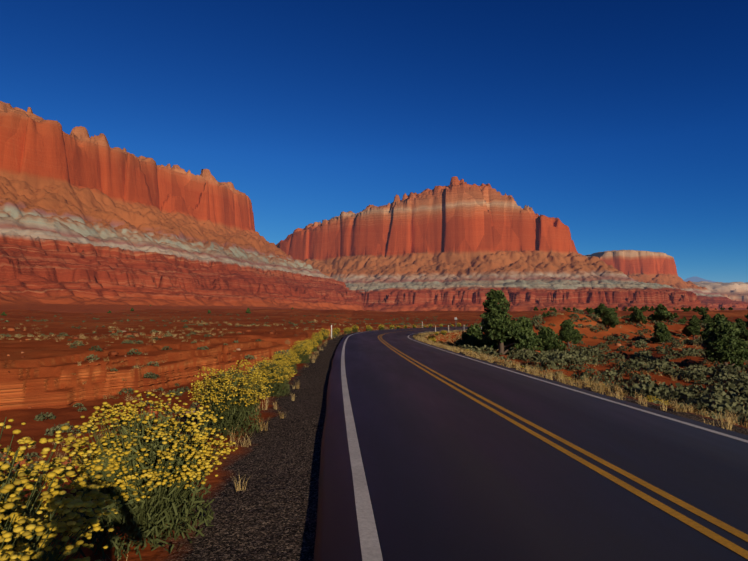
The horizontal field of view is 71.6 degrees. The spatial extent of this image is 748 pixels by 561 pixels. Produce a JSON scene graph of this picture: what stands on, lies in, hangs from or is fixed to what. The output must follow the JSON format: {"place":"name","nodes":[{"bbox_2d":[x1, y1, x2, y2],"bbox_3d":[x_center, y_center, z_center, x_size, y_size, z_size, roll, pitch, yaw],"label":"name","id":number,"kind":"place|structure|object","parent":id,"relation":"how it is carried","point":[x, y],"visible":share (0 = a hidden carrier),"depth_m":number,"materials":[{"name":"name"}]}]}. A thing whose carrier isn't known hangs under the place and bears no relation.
{"place":"outdoors","nodes":[
{"label":"outdoors","id":0,"kind":"place"},
{"bbox_2d":[0,101,363,312],"bbox_3d":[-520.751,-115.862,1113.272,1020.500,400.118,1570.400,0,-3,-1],"label":"massif","id":1,"kind":"structure","parent":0,"point":[95,224],"depth_m":886.75,"materials":[{"name":"red stone"}]},
{"bbox_2d":[0,309,747,560],"bbox_3d":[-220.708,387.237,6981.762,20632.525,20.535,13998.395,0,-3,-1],"label":"ground","id":2,"kind":"structure","parent":0,"point":[269,513],"depth_m":49.48,"materials":[{"name":"soil"}]},
{"bbox_2d":[0,493,48,545],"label":"brush","id":3,"kind":"object","parent":2,"relation":"on","point":[40,496],"visible":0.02,"depth_m":6.31,"materials":[{"name":"plant"}]},
{"bbox_2d":[0,417,121,560],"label":"brush","id":4,"kind":"object","parent":2,"relation":"on","point":[30,544],"visible":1,"depth_m":2.58,"materials":[{"name":"yellow plant"}]},
{"bbox_2d":[56,390,237,560],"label":"brush","id":5,"kind":"object","parent":2,"relation":"on","point":[149,490],"visible":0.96,"depth_m":4.25,"materials":[{"name":"yellow plant"}]},
{"bbox_2d":[188,359,273,439],"bbox_3d":[-2.320,1.916,8.493,1.381,1.255,1.517,1,-3,-19],"label":"brush","id":6,"kind":"object","parent":2,"relation":"on","point":[229,404],"visible":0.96,"depth_m":8.21,"materials":[{"name":"yellow plant"}]},
{"bbox_2d":[253,357,296,397],"bbox_3d":[-2.419,2.344,12.453,1.133,0.967,1.099,1,-3,-16],"label":"brush","id":7,"kind":"object","parent":2,"relation":"on","point":[276,376],"visible":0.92,"depth_m":12.31,"materials":[{"name":"yellow plant"}]},
{"bbox_2d":[272,350,301,373],"bbox_3d":[-2.969,2.758,17.446,1.095,0.876,0.987,1,-3,-23],"label":"brush","id":8,"kind":"object","parent":2,"relation":"on","point":[286,357],"visible":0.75,"depth_m":17.33,"materials":[{"name":"yellow plant"}]},
{"bbox_2d":[289,341,312,363],"bbox_3d":[-3.022,2.989,21.448,1.025,0.982,1.080,-2,-4,29],"label":"brush","id":9,"kind":"object","parent":2,"relation":"on","point":[302,353],"visible":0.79,"depth_m":21.32,"materials":[{"name":"yellow plant"}]},
{"bbox_2d":[295,340,313,357],"bbox_3d":[-3.306,3.241,24.461,0.946,0.919,1.058,2,-4,-34],"label":"brush","id":10,"kind":"object","parent":2,"relation":"on","point":[303,341],"visible":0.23,"depth_m":24.41,"materials":[{"name":"yellow plant"}]},
{"bbox_2d":[308,340,317,351],"bbox_3d":[-3.410,3.607,28.481,0.826,0.745,0.751,-1,-3,14],"label":"brush","id":11,"kind":"object","parent":2,"relation":"on","point":[313,344],"visible":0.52,"depth_m":28.43,"materials":[{"name":"yellow plant"}]},
{"bbox_2d":[313,335,323,344],"bbox_3d":[-3.828,4.092,35.536,0.761,0.747,0.851,-3,-4,44],"label":"brush","id":12,"kind":"object","parent":2,"relation":"on","point":[319,339],"visible":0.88,"depth_m":35.38,"materials":[{"name":"yellow plant"}]},
{"bbox_2d":[319,331,327,339],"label":"brush","id":13,"kind":"object","parent":2,"relation":"on","point":[324,334],"visible":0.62,"depth_m":43.38,"materials":[{"name":"yellow plant"}]},
{"bbox_2d":[319,328,329,337],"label":"brush","id":14,"kind":"object","parent":2,"relation":"on","point":[324,330],"visible":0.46,"depth_m":46.49,"materials":[{"name":"yellow plant"}]},
{"bbox_2d":[344,327,349,333],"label":"brush","id":15,"kind":"object","parent":2,"relation":"on","point":[346,330],"visible":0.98,"depth_m":59.94,"materials":[{"name":"plant"}]},
{"bbox_2d":[352,325,358,331],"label":"brush","id":16,"kind":"object","parent":2,"relation":"on","point":[356,328],"visible":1,"depth_m":67.29,"materials":[{"name":"plant"}]},
{"bbox_2d":[0,326,746,556],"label":"stones","id":17,"kind":"object","parent":2,"relation":"on","point":[113,353],"visible":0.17,"depth_m":45.27,"materials":[{"name":"brown stone"}]},
{"bbox_2d":[0,309,747,473],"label":"sage","id":18,"kind":"object","parent":2,"relation":"on","point":[732,379],"visible":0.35,"depth_m":42.78,"materials":[{"name":"green plant"}]},
{"bbox_2d":[0,313,747,560],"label":"dry grass","id":19,"kind":"structure","parent":2,"relation":"on","point":[571,381],"depth_m":22.94,"materials":[{"name":"beige plant"}]},
{"bbox_2d":[331,317,481,337],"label":"roadside posts","id":20,"kind":"object","parent":2,"relation":"on","point":[422,327],"visible":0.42,"depth_m":83.83,"materials":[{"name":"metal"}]},
{"bbox_2d":[455,324,487,347],"bbox_3d":[10.637,6.244,54.821,3.940,3.290,2.373,0,-3,1],"label":"juniper","id":21,"kind":"object","parent":2,"relation":"on","point":[471,336],"visible":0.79,"depth_m":54.41,"materials":[{"name":"green plant"}]},
{"bbox_2d":[479,289,538,354],"bbox_3d":[12.494,4.096,49.204,5.397,6.672,5.175,0,-3,3],"label":"juniper","id":22,"kind":"object","parent":2,"relation":"on","point":[501,330],"visible":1,"depth_m":47.87,"materials":[{"name":"green plant"}]},
{"bbox_2d":[514,316,537,350],"bbox_3d":[15.862,5.974,55.318,3.225,4.317,3.712,-1,-3,13],"label":"juniper","id":23,"kind":"object","parent":2,"relation":"on","point":[525,322],"visible":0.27,"depth_m":54.32,"materials":[{"name":"green plant"}]},
{"bbox_2d":[533,326,566,351],"bbox_3d":[20.543,7.253,62.000,4.377,3.656,2.637,0,-3,-4],"label":"juniper","id":24,"kind":"object","parent":2,"relation":"on","point":[547,339],"visible":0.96,"depth_m":61.33,"materials":[{"name":"green plant"}]},
{"bbox_2d":[557,319,582,346],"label":"juniper","id":25,"kind":"object","parent":2,"relation":"on","point":[568,333],"visible":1,"depth_m":73.69,"materials":[{"name":"green plant"}]},
{"bbox_2d":[594,303,613,317],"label":"tree","id":26,"kind":"object","parent":2,"relation":"on","point":[599,309],"visible":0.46,"depth_m":110.88,"materials":[{"name":"green plant"}]},
{"bbox_2d":[601,308,619,328],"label":"juniper","id":27,"kind":"object","parent":2,"relation":"on","point":[609,318],"visible":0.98,"depth_m":92.04,"materials":[{"name":"green plant"}]},
{"bbox_2d":[629,309,647,324],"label":"juniper","id":28,"kind":"object","parent":2,"relation":"on","point":[637,316],"visible":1,"depth_m":105.15,"materials":[{"name":"green plant"}]},
{"bbox_2d":[646,395,668,404],"bbox_3d":[10.908,5.261,20.210,1.613,1.474,1.820,-3,-4,44],"label":"brush","id":29,"kind":"object","parent":2,"relation":"on","point":[655,399],"visible":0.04,"depth_m":20.47,"materials":[{"name":"plant"}]},
{"bbox_2d":[647,304,673,322],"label":"tree","id":30,"kind":"object","parent":2,"relation":"on","point":[661,313],"visible":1,"depth_m":110.62,"materials":[{"name":"green plant"}]},
{"bbox_2d":[651,322,671,343],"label":"juniper","id":31,"kind":"object","parent":2,"relation":"on","point":[662,334],"visible":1,"depth_m":77.62,"materials":[{"name":"green plant"}]},
{"bbox_2d":[681,319,700,338],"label":"juniper","id":32,"kind":"object","parent":2,"relation":"on","point":[693,328],"visible":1,"depth_m":100.04,"materials":[{"name":"green plant"}]},
{"bbox_2d":[689,315,700,322],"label":"tree","id":33,"kind":"object","parent":2,"relation":"on","point":[695,317],"visible":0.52,"depth_m":250.48,"materials":[{"name":"green plant"}]},
{"bbox_2d":[698,309,707,314],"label":"tree","id":34,"kind":"object","parent":2,"relation":"on","point":[703,312],"visible":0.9,"depth_m":318.46,"materials":[{"name":"green plant"}]},
{"bbox_2d":[699,322,713,339],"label":"juniper","id":35,"kind":"object","parent":2,"relation":"on","point":[705,332],"visible":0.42,"depth_m":82.21,"materials":[{"name":"green plant"}]},
{"bbox_2d":[700,314,712,323],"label":"tree","id":36,"kind":"object","parent":2,"relation":"on","point":[707,317],"visible":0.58,"depth_m":207.02,"materials":[{"name":"green plant"}]},
{"bbox_2d":[711,313,729,323],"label":"tree","id":37,"kind":"object","parent":2,"relation":"on","point":[716,317],"visible":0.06,"depth_m":113.75,"materials":[{"name":"green plant"}]},
{"bbox_2d":[703,319,747,366],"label":"juniper","id":38,"kind":"object","parent":2,"relation":"on","point":[724,344],"visible":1,"depth_m":51.70,"materials":[{"name":"green plant"}]},
{"bbox_2d":[734,318,747,341],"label":"juniper","id":39,"kind":"object","parent":2,"relation":"on","point":[741,326],"visible":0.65,"depth_m":95.20,"materials":[{"name":"green plant"}]},
{"bbox_2d":[0,0,747,282],"label":"sky","id":40,"kind":"structure","parent":0,"point":[624,123],"materials":[{"name":"blue"}]},
{"bbox_2d":[276,176,718,311],"bbox_3d":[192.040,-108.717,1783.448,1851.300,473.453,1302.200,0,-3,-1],"label":"butte","id":41,"kind":"object","parent":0,"point":[456,244],"visible":0.56,"depth_m":1667.89,"materials":[{"name":"red stone"}]},
{"bbox_2d":[313,327,747,560],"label":"road","id":42,"kind":"structure","parent":0,"point":[452,474],"depth_m":5.93,"materials":[{"name":"grey asphalt"}]},
{"bbox_2d":[341,327,747,560],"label":"road markings","id":43,"kind":"object","parent":42,"relation":"on","point":[370,544],"visible":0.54,"depth_m":5.58,"materials":[{"name":"paint"}]},
{"bbox_2d":[585,250,747,309],"bbox_3d":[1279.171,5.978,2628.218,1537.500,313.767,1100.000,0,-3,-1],"label":"butte","id":44,"kind":"object","parent":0,"point":[650,267],"visible":0.19,"depth_m":2523.75,"materials":[{"name":"red stone"}]},
{"bbox_2d":[683,276,714,281],"bbox_3d":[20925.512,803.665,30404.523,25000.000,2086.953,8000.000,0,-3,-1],"label":"mountains","id":45,"kind":"structure","parent":0,"point":[695,279],"depth_m":29937.23,"materials":[{"name":"blue stone"}]},
{"bbox_2d":[693,281,747,302],"bbox_3d":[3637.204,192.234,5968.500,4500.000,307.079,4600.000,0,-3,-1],"label":"hills","id":46,"kind":"structure","parent":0,"point":[735,291],"depth_m":4646.59,"materials":[{"name":"beige stone"}]}
]}

